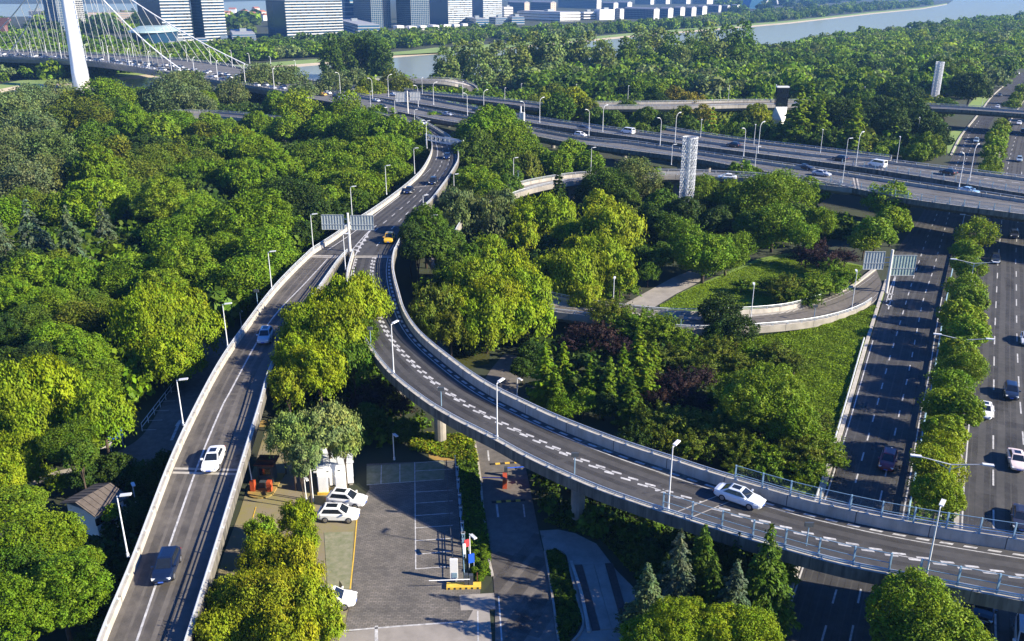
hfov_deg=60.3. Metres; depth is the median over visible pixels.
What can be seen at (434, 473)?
parking bays
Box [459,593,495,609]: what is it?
concrete apron
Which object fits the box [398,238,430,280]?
broadleaf tree
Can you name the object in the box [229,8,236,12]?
house
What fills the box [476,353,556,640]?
local road
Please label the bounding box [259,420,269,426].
flower bed
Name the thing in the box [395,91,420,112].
sign gantry
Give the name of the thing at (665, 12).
apartment block
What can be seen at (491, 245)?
willow tree
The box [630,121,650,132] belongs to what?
broadleaf tree
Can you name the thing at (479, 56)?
poplar tree
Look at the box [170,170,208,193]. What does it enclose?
broadleaf tree
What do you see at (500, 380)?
street lamp
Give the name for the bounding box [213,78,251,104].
broadleaf tree
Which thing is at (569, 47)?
poplar tree
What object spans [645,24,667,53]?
poplar tree
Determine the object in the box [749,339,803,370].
shrub
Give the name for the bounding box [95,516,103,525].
window
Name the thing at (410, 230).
broadleaf tree
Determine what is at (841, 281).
shrub
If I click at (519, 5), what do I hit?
apartment block
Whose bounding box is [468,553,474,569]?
sign board
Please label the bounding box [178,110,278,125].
viaduct
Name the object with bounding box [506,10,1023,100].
wood
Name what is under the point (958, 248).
broadleaf tree
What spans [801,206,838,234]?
broadleaf tree
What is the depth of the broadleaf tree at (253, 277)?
148.85 m
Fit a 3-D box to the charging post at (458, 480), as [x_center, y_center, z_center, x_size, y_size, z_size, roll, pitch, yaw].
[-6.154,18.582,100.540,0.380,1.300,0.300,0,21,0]
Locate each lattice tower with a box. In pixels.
[679,136,698,197]
[931,61,944,96]
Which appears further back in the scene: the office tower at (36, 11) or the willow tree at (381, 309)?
the office tower at (36, 11)
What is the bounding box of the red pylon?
[0,18,10,31]
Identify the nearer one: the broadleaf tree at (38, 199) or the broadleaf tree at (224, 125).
the broadleaf tree at (38, 199)
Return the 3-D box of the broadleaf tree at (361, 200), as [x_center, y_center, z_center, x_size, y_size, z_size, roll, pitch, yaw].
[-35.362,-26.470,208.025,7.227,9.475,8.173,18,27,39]
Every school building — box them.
[517,9,580,20]
[580,9,594,19]
[594,7,614,19]
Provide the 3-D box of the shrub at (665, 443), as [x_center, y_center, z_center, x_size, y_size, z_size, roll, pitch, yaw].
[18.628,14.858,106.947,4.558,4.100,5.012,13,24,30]
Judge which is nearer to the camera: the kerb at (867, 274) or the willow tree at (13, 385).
the willow tree at (13, 385)
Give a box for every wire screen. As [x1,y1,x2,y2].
[662,492,892,572]
[734,465,1023,538]
[830,177,1019,212]
[842,159,1023,192]
[919,558,1023,596]
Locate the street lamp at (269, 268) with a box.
[268,250,275,289]
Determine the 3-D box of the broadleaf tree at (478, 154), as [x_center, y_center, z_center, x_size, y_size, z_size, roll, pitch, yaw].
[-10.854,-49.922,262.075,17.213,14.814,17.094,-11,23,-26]
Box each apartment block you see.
[502,5,512,16]
[508,1,528,11]
[530,0,555,10]
[558,0,600,8]
[602,1,617,8]
[614,8,623,18]
[618,1,631,8]
[624,7,658,18]
[635,0,653,4]
[655,0,669,3]
[659,7,672,17]
[672,0,689,3]
[673,6,684,15]
[685,6,696,15]
[692,0,712,3]
[696,5,706,14]
[708,5,721,11]
[721,5,729,11]
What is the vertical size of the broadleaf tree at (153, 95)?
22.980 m
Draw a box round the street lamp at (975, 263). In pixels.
[950,258,999,272]
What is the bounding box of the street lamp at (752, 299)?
[750,282,754,316]
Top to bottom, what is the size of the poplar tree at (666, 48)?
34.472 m
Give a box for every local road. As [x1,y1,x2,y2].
[118,338,234,466]
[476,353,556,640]
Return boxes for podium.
[196,38,206,42]
[230,28,255,40]
[343,18,379,32]
[466,15,488,25]
[489,15,507,24]
[507,14,524,23]
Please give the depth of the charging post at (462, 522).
92.34 m
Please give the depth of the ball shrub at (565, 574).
85.67 m
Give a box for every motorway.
[784,72,1023,640]
[958,103,1023,640]
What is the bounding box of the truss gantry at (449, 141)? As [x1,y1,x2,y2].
[425,133,463,160]
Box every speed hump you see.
[490,462,515,464]
[491,499,524,502]
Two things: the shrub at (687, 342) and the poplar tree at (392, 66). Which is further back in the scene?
the poplar tree at (392, 66)
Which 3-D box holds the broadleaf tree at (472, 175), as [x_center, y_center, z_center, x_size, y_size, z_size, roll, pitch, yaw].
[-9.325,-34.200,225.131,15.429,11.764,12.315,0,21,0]
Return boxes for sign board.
[462,543,465,557]
[464,539,468,552]
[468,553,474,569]
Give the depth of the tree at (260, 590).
72.53 m
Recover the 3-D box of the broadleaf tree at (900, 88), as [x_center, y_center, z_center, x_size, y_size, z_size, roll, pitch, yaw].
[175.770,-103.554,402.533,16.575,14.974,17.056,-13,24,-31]
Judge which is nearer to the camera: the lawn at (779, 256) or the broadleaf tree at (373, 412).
the broadleaf tree at (373, 412)
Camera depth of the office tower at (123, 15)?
1291.89 m
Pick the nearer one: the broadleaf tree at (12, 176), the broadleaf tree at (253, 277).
the broadleaf tree at (253, 277)
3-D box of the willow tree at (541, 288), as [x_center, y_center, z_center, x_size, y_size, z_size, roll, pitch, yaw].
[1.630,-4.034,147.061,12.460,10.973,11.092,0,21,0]
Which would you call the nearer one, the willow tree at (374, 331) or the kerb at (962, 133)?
the willow tree at (374, 331)
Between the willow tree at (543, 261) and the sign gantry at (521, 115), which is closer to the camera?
the willow tree at (543, 261)
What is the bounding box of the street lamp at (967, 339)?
[933,333,994,342]
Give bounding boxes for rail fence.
[141,378,178,430]
[446,460,452,557]
[455,457,464,572]
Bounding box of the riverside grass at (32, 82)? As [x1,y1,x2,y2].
[0,3,946,88]
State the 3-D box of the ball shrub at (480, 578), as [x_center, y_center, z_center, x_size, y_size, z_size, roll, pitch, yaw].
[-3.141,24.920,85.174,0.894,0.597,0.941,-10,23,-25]
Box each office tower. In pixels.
[28,8,43,15]
[43,0,64,30]
[74,0,85,22]
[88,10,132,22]
[136,0,194,40]
[190,0,226,40]
[265,0,343,37]
[342,0,353,17]
[353,0,391,27]
[396,0,429,27]
[429,0,471,25]
[472,0,501,17]
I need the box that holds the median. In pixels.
[888,100,1022,640]
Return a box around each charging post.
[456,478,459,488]
[460,520,463,530]
[461,531,464,543]
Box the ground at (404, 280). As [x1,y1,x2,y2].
[0,0,1023,640]
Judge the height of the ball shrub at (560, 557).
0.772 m
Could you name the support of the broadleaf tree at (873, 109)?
on the ground at (404, 280)
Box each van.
[621,127,634,133]
[868,159,887,167]
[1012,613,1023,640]
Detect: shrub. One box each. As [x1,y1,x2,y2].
[20,463,57,486]
[41,469,70,495]
[96,236,140,257]
[340,387,374,408]
[354,372,400,408]
[384,391,417,417]
[471,549,479,556]
[471,566,478,573]
[474,556,480,563]
[475,575,483,581]
[478,544,487,551]
[478,559,488,568]
[478,569,486,576]
[479,550,490,559]
[547,552,556,559]
[551,566,559,574]
[554,332,584,351]
[554,586,561,592]
[556,576,564,583]
[557,554,565,561]
[558,595,567,602]
[558,606,566,612]
[562,571,569,577]
[563,579,571,587]
[564,321,588,337]
[566,600,574,607]
[568,589,576,595]
[569,612,578,618]
[576,319,623,351]
[584,294,633,333]
[599,284,625,301]
[605,304,664,339]
[606,336,632,354]
[615,421,655,450]
[615,608,634,635]
[623,283,641,297]
[626,398,692,441]
[632,311,693,346]
[641,384,680,412]
[644,340,691,368]
[646,428,682,454]
[651,373,668,390]
[653,364,707,399]
[664,328,711,360]
[665,405,713,435]
[666,428,717,463]
[676,351,723,375]
[680,389,714,411]
[685,364,721,386]
[688,335,746,367]
[691,413,750,457]
[710,428,770,468]
[713,122,749,139]
[719,456,755,476]
[720,350,756,373]
[729,275,753,292]
[734,120,772,140]
[735,337,777,363]
[745,453,788,483]
[749,118,789,138]
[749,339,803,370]
[750,439,791,471]
[754,275,776,290]
[766,279,801,305]
[767,433,835,472]
[770,271,806,288]
[778,122,830,146]
[780,348,814,375]
[783,284,809,303]
[786,243,821,267]
[786,454,832,485]
[794,286,825,308]
[795,271,837,293]
[796,428,849,464]
[804,246,843,270]
[806,237,830,252]
[806,409,837,433]
[807,125,843,148]
[817,257,849,274]
[819,272,852,295]
[826,455,849,474]
[828,247,860,266]
[828,271,854,282]
[833,136,869,153]
[845,268,860,284]
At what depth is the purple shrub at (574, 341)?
135.32 m
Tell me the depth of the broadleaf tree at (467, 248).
164.39 m
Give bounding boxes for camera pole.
[310,467,323,501]
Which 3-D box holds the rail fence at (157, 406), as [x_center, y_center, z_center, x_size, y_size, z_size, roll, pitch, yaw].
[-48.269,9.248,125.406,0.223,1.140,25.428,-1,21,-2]
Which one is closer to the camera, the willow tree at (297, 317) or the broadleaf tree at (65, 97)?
the willow tree at (297, 317)
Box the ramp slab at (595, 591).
[575,563,625,630]
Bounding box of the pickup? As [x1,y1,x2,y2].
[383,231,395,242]
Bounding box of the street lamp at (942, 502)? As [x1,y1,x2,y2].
[926,499,945,577]
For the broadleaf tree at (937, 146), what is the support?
on the ground at (404, 280)
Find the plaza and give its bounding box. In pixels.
[540,529,634,640]
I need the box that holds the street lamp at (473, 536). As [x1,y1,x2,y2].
[469,533,476,553]
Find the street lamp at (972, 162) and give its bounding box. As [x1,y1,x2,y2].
[968,143,979,180]
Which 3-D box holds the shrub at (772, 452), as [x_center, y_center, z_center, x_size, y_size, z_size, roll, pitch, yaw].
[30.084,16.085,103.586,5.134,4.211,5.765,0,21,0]
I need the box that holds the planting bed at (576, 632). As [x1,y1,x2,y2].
[546,552,581,640]
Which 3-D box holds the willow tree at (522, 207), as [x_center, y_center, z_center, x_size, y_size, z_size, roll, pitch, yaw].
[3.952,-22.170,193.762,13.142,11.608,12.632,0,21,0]
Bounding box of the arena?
[128,25,177,43]
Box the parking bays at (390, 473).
[367,463,413,484]
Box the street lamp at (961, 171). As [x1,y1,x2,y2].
[958,152,964,186]
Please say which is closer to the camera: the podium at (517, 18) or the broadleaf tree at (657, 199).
the broadleaf tree at (657, 199)
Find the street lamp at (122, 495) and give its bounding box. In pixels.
[116,492,131,556]
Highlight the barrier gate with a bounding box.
[482,466,522,488]
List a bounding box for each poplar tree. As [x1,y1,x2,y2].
[317,32,347,78]
[331,36,359,70]
[347,31,367,68]
[357,31,385,75]
[368,39,393,76]
[371,37,394,68]
[432,44,462,88]
[450,38,477,79]
[460,40,496,87]
[480,39,513,85]
[498,33,534,83]
[521,28,549,69]
[535,30,569,69]
[555,23,582,64]
[570,30,599,64]
[590,38,617,66]
[614,36,641,60]
[627,25,654,55]
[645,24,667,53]
[657,30,683,59]
[669,41,692,64]
[682,28,701,54]
[689,39,714,63]
[695,20,723,50]
[707,40,729,61]
[714,24,741,50]
[726,18,759,52]
[726,36,749,64]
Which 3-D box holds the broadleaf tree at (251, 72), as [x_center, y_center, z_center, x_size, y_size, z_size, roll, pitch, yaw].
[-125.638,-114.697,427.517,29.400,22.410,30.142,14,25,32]
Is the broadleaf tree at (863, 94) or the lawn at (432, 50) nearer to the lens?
the broadleaf tree at (863, 94)
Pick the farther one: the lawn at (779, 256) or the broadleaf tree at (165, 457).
the lawn at (779, 256)
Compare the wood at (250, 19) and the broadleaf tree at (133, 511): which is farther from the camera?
the wood at (250, 19)
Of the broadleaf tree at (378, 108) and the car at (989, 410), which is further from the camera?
the broadleaf tree at (378, 108)
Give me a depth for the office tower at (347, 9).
1207.31 m
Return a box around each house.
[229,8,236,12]
[260,13,266,20]
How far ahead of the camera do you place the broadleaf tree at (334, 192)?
206.54 m
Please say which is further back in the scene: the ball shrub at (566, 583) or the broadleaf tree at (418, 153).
the broadleaf tree at (418, 153)
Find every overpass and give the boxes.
[284,83,1023,221]
[309,79,1023,198]
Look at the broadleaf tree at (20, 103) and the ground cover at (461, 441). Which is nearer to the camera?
the ground cover at (461, 441)
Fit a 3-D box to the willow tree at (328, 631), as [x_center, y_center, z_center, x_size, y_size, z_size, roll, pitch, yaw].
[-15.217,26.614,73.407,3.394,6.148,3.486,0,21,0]
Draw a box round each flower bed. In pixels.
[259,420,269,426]
[428,441,462,460]
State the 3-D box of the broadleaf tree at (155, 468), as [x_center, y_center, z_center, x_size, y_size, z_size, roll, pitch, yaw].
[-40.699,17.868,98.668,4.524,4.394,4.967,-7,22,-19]
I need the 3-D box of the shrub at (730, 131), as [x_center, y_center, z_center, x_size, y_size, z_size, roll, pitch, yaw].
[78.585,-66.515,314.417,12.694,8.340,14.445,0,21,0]
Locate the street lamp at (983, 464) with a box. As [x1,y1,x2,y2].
[910,454,993,517]
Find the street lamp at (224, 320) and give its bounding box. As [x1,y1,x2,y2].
[222,302,231,346]
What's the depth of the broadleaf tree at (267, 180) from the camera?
215.78 m
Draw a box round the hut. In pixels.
[60,483,128,536]
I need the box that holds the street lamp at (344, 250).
[343,233,349,269]
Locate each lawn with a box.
[393,43,529,54]
[437,339,489,368]
[661,251,862,310]
[668,294,883,496]
[947,129,964,154]
[968,97,988,106]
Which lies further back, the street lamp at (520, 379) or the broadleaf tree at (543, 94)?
the broadleaf tree at (543, 94)
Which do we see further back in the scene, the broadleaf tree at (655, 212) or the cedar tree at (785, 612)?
the broadleaf tree at (655, 212)
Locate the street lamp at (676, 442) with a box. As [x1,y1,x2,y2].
[667,439,680,508]
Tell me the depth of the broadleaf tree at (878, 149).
283.59 m
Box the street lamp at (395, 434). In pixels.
[392,433,397,459]
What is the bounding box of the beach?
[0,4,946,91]
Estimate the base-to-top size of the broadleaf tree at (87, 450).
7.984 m
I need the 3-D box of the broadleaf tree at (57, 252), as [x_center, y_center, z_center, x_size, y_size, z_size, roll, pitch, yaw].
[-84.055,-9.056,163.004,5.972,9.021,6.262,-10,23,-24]
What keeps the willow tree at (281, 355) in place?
on the ground at (404, 280)
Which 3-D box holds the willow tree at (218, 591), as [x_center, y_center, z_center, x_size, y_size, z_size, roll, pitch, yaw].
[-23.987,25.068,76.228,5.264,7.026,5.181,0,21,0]
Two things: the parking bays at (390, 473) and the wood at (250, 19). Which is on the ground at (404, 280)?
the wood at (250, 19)
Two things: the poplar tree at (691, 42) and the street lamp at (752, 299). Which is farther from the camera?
the poplar tree at (691, 42)
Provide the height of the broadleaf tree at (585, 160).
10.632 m
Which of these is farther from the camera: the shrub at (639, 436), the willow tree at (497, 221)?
the willow tree at (497, 221)
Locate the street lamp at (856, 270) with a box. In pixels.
[851,269,857,308]
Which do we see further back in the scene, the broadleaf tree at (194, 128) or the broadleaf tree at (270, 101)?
the broadleaf tree at (270, 101)
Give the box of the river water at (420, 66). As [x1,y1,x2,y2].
[1,0,1023,96]
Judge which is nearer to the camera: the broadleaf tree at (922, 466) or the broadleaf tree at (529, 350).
the broadleaf tree at (922, 466)
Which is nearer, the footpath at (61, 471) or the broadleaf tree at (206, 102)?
the footpath at (61, 471)
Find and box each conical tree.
[523,342,563,411]
[540,366,566,414]
[549,169,568,205]
[555,341,578,397]
[578,356,601,393]
[594,356,621,401]
[610,371,644,430]
[614,343,632,385]
[627,326,649,377]
[634,353,660,408]
[648,336,663,376]
[703,107,718,134]
[780,85,815,145]
[795,79,819,122]
[808,95,831,145]
[837,97,868,152]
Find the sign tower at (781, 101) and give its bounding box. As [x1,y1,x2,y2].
[772,86,789,123]
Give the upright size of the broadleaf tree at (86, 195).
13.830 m
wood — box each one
[0,0,860,35]
[0,0,933,81]
[0,22,518,46]
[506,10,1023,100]
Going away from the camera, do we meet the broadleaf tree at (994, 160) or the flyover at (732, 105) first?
the broadleaf tree at (994, 160)
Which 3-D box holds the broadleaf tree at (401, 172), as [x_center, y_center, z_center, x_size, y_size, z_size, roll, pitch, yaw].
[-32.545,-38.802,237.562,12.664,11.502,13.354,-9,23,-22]
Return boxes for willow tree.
[0,354,51,412]
[0,395,65,463]
[0,422,47,482]
[0,459,29,486]
[12,349,92,418]
[56,378,140,454]
[99,276,203,364]
[108,290,148,326]
[132,328,208,390]
[156,301,227,363]
[168,281,210,311]
[191,598,250,640]
[204,567,247,612]
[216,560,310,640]
[230,564,267,583]
[234,528,287,569]
[242,511,282,543]
[247,600,322,640]
[256,530,329,583]
[262,408,314,490]
[263,414,293,473]
[265,366,309,413]
[268,329,318,402]
[270,298,328,343]
[277,495,318,534]
[278,569,345,639]
[285,340,350,405]
[285,519,321,550]
[286,439,324,503]
[289,461,312,498]
[297,393,364,458]
[300,284,342,310]
[300,294,374,387]
[311,606,348,640]
[321,267,384,320]
[326,426,362,487]
[331,338,377,397]
[355,286,395,320]
[355,316,382,378]
[407,299,440,337]
[409,279,457,344]
[419,315,443,343]
[429,249,467,277]
[430,266,449,288]
[431,308,470,357]
[438,183,476,211]
[439,253,507,293]
[439,281,475,318]
[440,194,483,236]
[457,291,518,353]
[466,193,514,237]
[470,270,531,336]
[474,233,507,262]
[488,185,517,216]
[489,248,541,281]
[494,264,558,311]
[502,193,550,235]
[503,218,541,254]
[504,295,555,342]
[507,149,546,180]
[524,190,578,241]
[533,250,556,275]
[541,244,606,301]
[550,217,589,243]
[556,231,592,255]
[566,278,607,308]
[574,202,651,251]
[576,230,638,285]
[603,262,638,305]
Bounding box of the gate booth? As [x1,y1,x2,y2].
[247,455,284,498]
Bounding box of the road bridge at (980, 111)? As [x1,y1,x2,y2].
[926,103,1023,120]
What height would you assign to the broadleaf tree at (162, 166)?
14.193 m
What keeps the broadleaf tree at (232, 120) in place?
on the ground at (404, 280)
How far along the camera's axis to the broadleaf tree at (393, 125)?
287.54 m
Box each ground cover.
[409,431,478,461]
[457,459,491,577]
[544,510,782,595]
[896,286,968,607]
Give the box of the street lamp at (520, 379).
[516,378,522,395]
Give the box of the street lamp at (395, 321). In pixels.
[391,320,398,372]
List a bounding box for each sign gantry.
[321,213,373,250]
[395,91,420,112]
[519,106,524,119]
[863,249,916,292]
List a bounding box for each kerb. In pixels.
[474,441,493,576]
[544,551,559,640]
[545,547,583,640]
[570,560,590,632]
[788,279,885,594]
[840,270,874,291]
[950,86,1003,155]
[954,101,1023,528]
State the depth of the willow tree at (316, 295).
128.42 m
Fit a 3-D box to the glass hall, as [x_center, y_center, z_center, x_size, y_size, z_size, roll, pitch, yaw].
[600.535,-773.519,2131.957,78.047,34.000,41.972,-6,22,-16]
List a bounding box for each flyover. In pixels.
[370,77,478,91]
[590,99,824,114]
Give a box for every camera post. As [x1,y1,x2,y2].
[438,387,443,405]
[571,452,578,473]
[804,522,813,545]
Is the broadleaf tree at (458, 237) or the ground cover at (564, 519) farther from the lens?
the broadleaf tree at (458, 237)
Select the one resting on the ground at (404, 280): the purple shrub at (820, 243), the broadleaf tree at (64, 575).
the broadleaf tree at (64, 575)
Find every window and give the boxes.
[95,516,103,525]
[259,468,270,475]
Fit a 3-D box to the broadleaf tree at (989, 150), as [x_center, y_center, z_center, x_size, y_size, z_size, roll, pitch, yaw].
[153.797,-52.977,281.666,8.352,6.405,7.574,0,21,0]
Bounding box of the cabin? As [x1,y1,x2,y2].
[316,448,353,486]
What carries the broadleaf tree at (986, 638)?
on the median
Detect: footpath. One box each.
[21,468,74,487]
[625,271,710,307]
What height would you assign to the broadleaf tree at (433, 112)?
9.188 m
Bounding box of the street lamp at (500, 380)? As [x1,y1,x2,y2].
[496,377,504,437]
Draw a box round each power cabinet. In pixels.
[317,472,330,494]
[335,472,346,487]
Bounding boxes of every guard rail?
[814,337,864,500]
[907,215,964,518]
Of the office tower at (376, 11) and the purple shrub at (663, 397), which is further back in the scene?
the office tower at (376, 11)
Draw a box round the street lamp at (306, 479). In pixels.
[304,477,308,498]
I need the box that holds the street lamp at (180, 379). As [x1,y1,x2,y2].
[176,378,187,424]
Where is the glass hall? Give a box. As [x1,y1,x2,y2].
[743,0,777,8]
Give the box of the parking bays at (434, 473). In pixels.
[416,461,443,480]
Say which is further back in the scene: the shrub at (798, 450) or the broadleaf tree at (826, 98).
the broadleaf tree at (826, 98)
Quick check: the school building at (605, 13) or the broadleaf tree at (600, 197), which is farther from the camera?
the school building at (605, 13)
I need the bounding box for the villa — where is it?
[393,25,404,29]
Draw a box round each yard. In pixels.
[213,431,357,640]
[571,525,721,640]
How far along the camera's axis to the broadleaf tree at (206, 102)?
364.61 m
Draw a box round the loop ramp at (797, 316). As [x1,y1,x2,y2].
[426,169,882,337]
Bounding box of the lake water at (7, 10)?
[0,1,341,16]
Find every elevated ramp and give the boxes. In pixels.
[96,248,348,640]
[312,106,458,261]
[346,247,1023,613]
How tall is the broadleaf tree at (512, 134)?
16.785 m
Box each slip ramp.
[404,88,541,112]
[660,125,891,168]
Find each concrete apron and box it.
[339,609,491,640]
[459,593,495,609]
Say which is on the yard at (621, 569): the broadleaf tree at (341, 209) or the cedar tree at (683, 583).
the cedar tree at (683, 583)
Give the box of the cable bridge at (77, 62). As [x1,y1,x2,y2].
[0,0,316,97]
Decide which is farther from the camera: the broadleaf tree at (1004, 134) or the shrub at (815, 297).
the broadleaf tree at (1004, 134)
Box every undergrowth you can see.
[0,93,415,465]
[28,225,851,640]
[273,366,433,451]
[332,72,954,151]
[411,158,860,291]
[443,326,829,476]
[531,472,781,574]
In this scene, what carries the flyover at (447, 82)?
on the ground at (404, 280)
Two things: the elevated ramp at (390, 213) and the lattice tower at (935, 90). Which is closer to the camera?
the elevated ramp at (390, 213)
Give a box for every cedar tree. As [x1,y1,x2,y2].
[0,219,20,267]
[14,199,61,253]
[54,205,94,264]
[93,201,120,249]
[112,189,132,223]
[612,562,667,640]
[650,552,674,601]
[655,528,699,615]
[676,524,722,601]
[689,552,725,629]
[713,559,756,632]
[720,532,749,592]
[739,523,802,640]
[741,555,770,609]
[765,573,802,640]
[775,562,801,587]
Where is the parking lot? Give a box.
[245,460,479,640]
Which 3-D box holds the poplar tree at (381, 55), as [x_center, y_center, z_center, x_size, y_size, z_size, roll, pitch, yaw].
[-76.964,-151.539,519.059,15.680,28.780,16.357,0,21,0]
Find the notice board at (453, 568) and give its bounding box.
[450,558,457,580]
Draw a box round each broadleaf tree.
[0,89,44,130]
[0,107,62,142]
[0,125,43,169]
[0,157,56,198]
[0,195,39,228]
[0,246,45,275]
[0,273,39,310]
[0,312,32,347]
[0,345,21,363]
[0,483,50,536]
[0,500,89,571]
[0,539,48,599]
[0,571,59,640]
[2,185,59,225]
[3,251,61,295]
[3,301,53,348]
[6,340,59,367]
[8,82,60,112]
[9,546,115,640]
[14,127,81,167]
[19,284,81,324]
[21,148,82,194]
[24,320,89,354]
[35,189,76,228]
[36,102,85,136]
[36,416,99,492]
[42,253,104,290]
[43,78,81,104]
[43,248,70,259]
[51,298,102,331]
[52,332,111,361]
[53,88,99,116]
[55,356,83,372]
[59,177,130,226]
[61,438,99,488]
[64,151,78,162]
[65,93,117,133]
[65,143,132,183]
[66,464,101,488]
[68,357,124,392]
[69,119,125,153]
[70,285,111,310]
[71,615,105,640]
[73,544,106,582]
[78,76,139,108]
[79,587,117,629]
[83,296,116,331]
[85,454,114,482]
[93,249,153,299]
[96,132,134,163]
[97,452,139,489]
[98,96,145,124]
[101,503,122,524]
[106,101,157,137]
[110,561,128,591]
[116,502,151,532]
[118,134,172,159]
[120,176,141,200]
[123,158,160,186]
[124,85,147,103]
[128,142,179,182]
[128,458,165,492]
[131,174,190,222]
[133,266,192,293]
[136,69,200,113]
[137,113,183,140]
[139,100,165,111]
[140,213,210,255]
[140,234,218,288]
[149,140,193,166]
[154,448,171,466]
[160,108,198,135]
[160,191,229,240]
[163,68,214,98]
[166,157,207,180]
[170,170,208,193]
[174,134,205,153]
[180,147,223,165]
[181,90,218,110]
[183,134,212,153]
[184,120,222,139]
[184,156,239,195]
[185,187,216,222]
[188,230,243,267]
[192,253,276,315]
[197,111,223,123]
[198,119,235,137]
[200,90,219,105]
[204,187,310,248]
[207,133,242,159]
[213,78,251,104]
[216,156,273,196]
[222,117,240,127]
[224,61,281,103]
[226,124,256,139]
[229,223,305,288]
[230,132,282,165]
[239,110,268,130]
[246,113,273,132]
[248,145,304,179]
[255,61,308,84]
[259,175,286,196]
[261,89,291,112]
[262,175,335,212]
[265,111,304,142]
[271,88,325,120]
[276,202,304,217]
[286,219,319,243]
[287,80,321,103]
[288,139,327,171]
[294,199,336,243]
[298,169,332,188]
[299,109,345,139]
[307,148,364,188]
[312,68,352,91]
[312,184,343,203]
[315,136,357,161]
[323,168,373,196]
[324,88,366,118]
[326,200,353,231]
[334,108,383,142]
[335,66,366,85]
[341,136,398,173]
[343,188,379,214]
[347,85,373,95]
[350,168,392,202]
[351,401,386,429]
[354,74,386,93]
[364,114,413,138]
[367,103,395,123]
[367,132,411,160]
[369,155,413,195]
[379,67,415,91]
[385,417,419,444]
[395,134,416,145]
[397,221,423,278]
[398,118,432,147]
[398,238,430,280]
[401,202,448,268]
[409,144,429,172]
[415,229,458,260]
[427,73,444,78]
[427,111,441,124]
[440,225,465,246]
[448,164,500,191]
[450,103,527,155]
[451,128,504,168]
[455,242,485,260]
[471,178,514,198]
[488,118,540,161]
[488,158,524,182]
[498,173,523,190]
[509,357,534,384]
[517,338,550,364]
[522,94,542,116]
[523,144,561,172]
[532,91,551,102]
[537,81,567,97]
[537,91,576,121]
[539,150,578,175]
[545,392,578,418]
[556,86,590,122]
[557,137,590,158]
[566,387,598,419]
[571,176,599,202]
[573,149,605,172]
[574,96,601,117]
[581,165,636,195]
[582,188,616,215]
[583,106,615,125]
[588,391,617,420]
[596,109,628,128]
[611,201,637,216]
[612,187,641,208]
[614,155,664,196]
[617,99,639,118]
[617,614,672,640]
[625,92,644,101]
[627,77,653,96]
[629,244,653,265]
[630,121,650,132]
[632,106,661,124]
[633,539,666,575]
[636,594,710,640]
[637,262,661,287]
[641,90,672,112]
[641,188,678,213]
[641,206,669,239]
[642,166,669,188]
[644,240,674,275]
[648,124,669,134]
[650,81,669,94]
[651,111,675,127]
[651,211,687,239]
[657,531,693,560]
[660,85,686,101]
[666,216,705,245]
[668,196,705,219]
[669,105,691,120]
[670,231,740,283]
[672,114,702,132]
[675,91,707,102]
[677,173,723,205]
[687,103,716,127]
[692,601,749,640]
[696,288,743,324]
[698,205,734,231]
[700,320,737,344]
[703,539,733,558]
[706,177,738,209]
[707,229,759,275]
[708,402,750,432]
[712,368,765,406]
[715,313,761,350]
[719,171,792,218]
[719,360,819,438]
[720,603,786,640]
[721,159,765,185]
[731,209,769,253]
[734,110,755,121]
[735,201,805,252]
[744,103,771,122]
[754,397,820,441]
[756,167,818,209]
[760,368,805,399]
[785,220,821,264]
[790,203,814,244]
[794,175,831,205]
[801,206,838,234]
[814,92,837,103]
[815,95,866,130]
[846,88,874,101]
[846,226,882,260]
[851,215,898,250]
[858,100,887,124]
[859,179,915,213]
[864,94,895,107]
[864,565,986,640]
[865,107,910,136]
[866,144,888,155]
[868,611,929,640]
[873,204,913,246]
[874,139,901,156]
[876,76,918,100]
[883,94,934,114]
[899,142,930,162]
[905,469,967,524]
[906,108,941,133]
[907,86,926,100]
[908,131,946,160]
[908,441,970,486]
[914,385,964,417]
[915,428,964,462]
[917,118,950,141]
[919,413,971,446]
[921,55,954,73]
[925,367,980,395]
[926,612,997,640]
[930,349,989,388]
[933,388,986,427]
[935,296,988,328]
[936,97,959,117]
[936,336,982,366]
[940,272,989,295]
[940,312,992,346]
[944,66,967,75]
[947,239,984,258]
[948,71,993,105]
[948,254,989,277]
[949,284,990,312]
[952,215,1001,246]
[953,58,977,72]
[977,145,1008,159]
[977,163,1004,173]
[978,155,1004,168]
[982,135,1007,151]
[984,129,1009,141]
[988,125,1012,133]
[992,117,1012,127]
[1001,98,1022,108]
[1008,91,1023,103]
[1014,84,1023,93]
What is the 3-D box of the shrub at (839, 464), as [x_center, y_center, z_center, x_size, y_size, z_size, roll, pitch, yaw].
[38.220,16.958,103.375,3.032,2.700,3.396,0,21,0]
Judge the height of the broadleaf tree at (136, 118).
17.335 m
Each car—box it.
[150,546,181,583]
[200,445,225,471]
[256,325,273,343]
[317,502,359,523]
[325,487,367,507]
[328,581,356,610]
[404,186,413,193]
[428,176,437,184]
[442,111,452,115]
[443,152,450,158]
[574,131,586,136]
[577,125,590,129]
[713,483,765,509]
[717,173,736,179]
[726,141,740,147]
[796,163,812,170]
[812,169,830,176]
[831,155,848,160]
[877,446,897,471]
[939,168,957,175]
[957,186,977,191]
[971,604,997,624]
[983,400,994,418]
[990,252,1000,263]
[1002,380,1020,399]
[1006,447,1023,470]
[1009,228,1019,238]
[1010,503,1023,530]
[1016,155,1022,161]
[1019,331,1023,344]
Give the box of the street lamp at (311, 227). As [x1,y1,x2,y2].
[310,213,316,248]
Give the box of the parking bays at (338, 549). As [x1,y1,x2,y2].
[324,531,352,588]

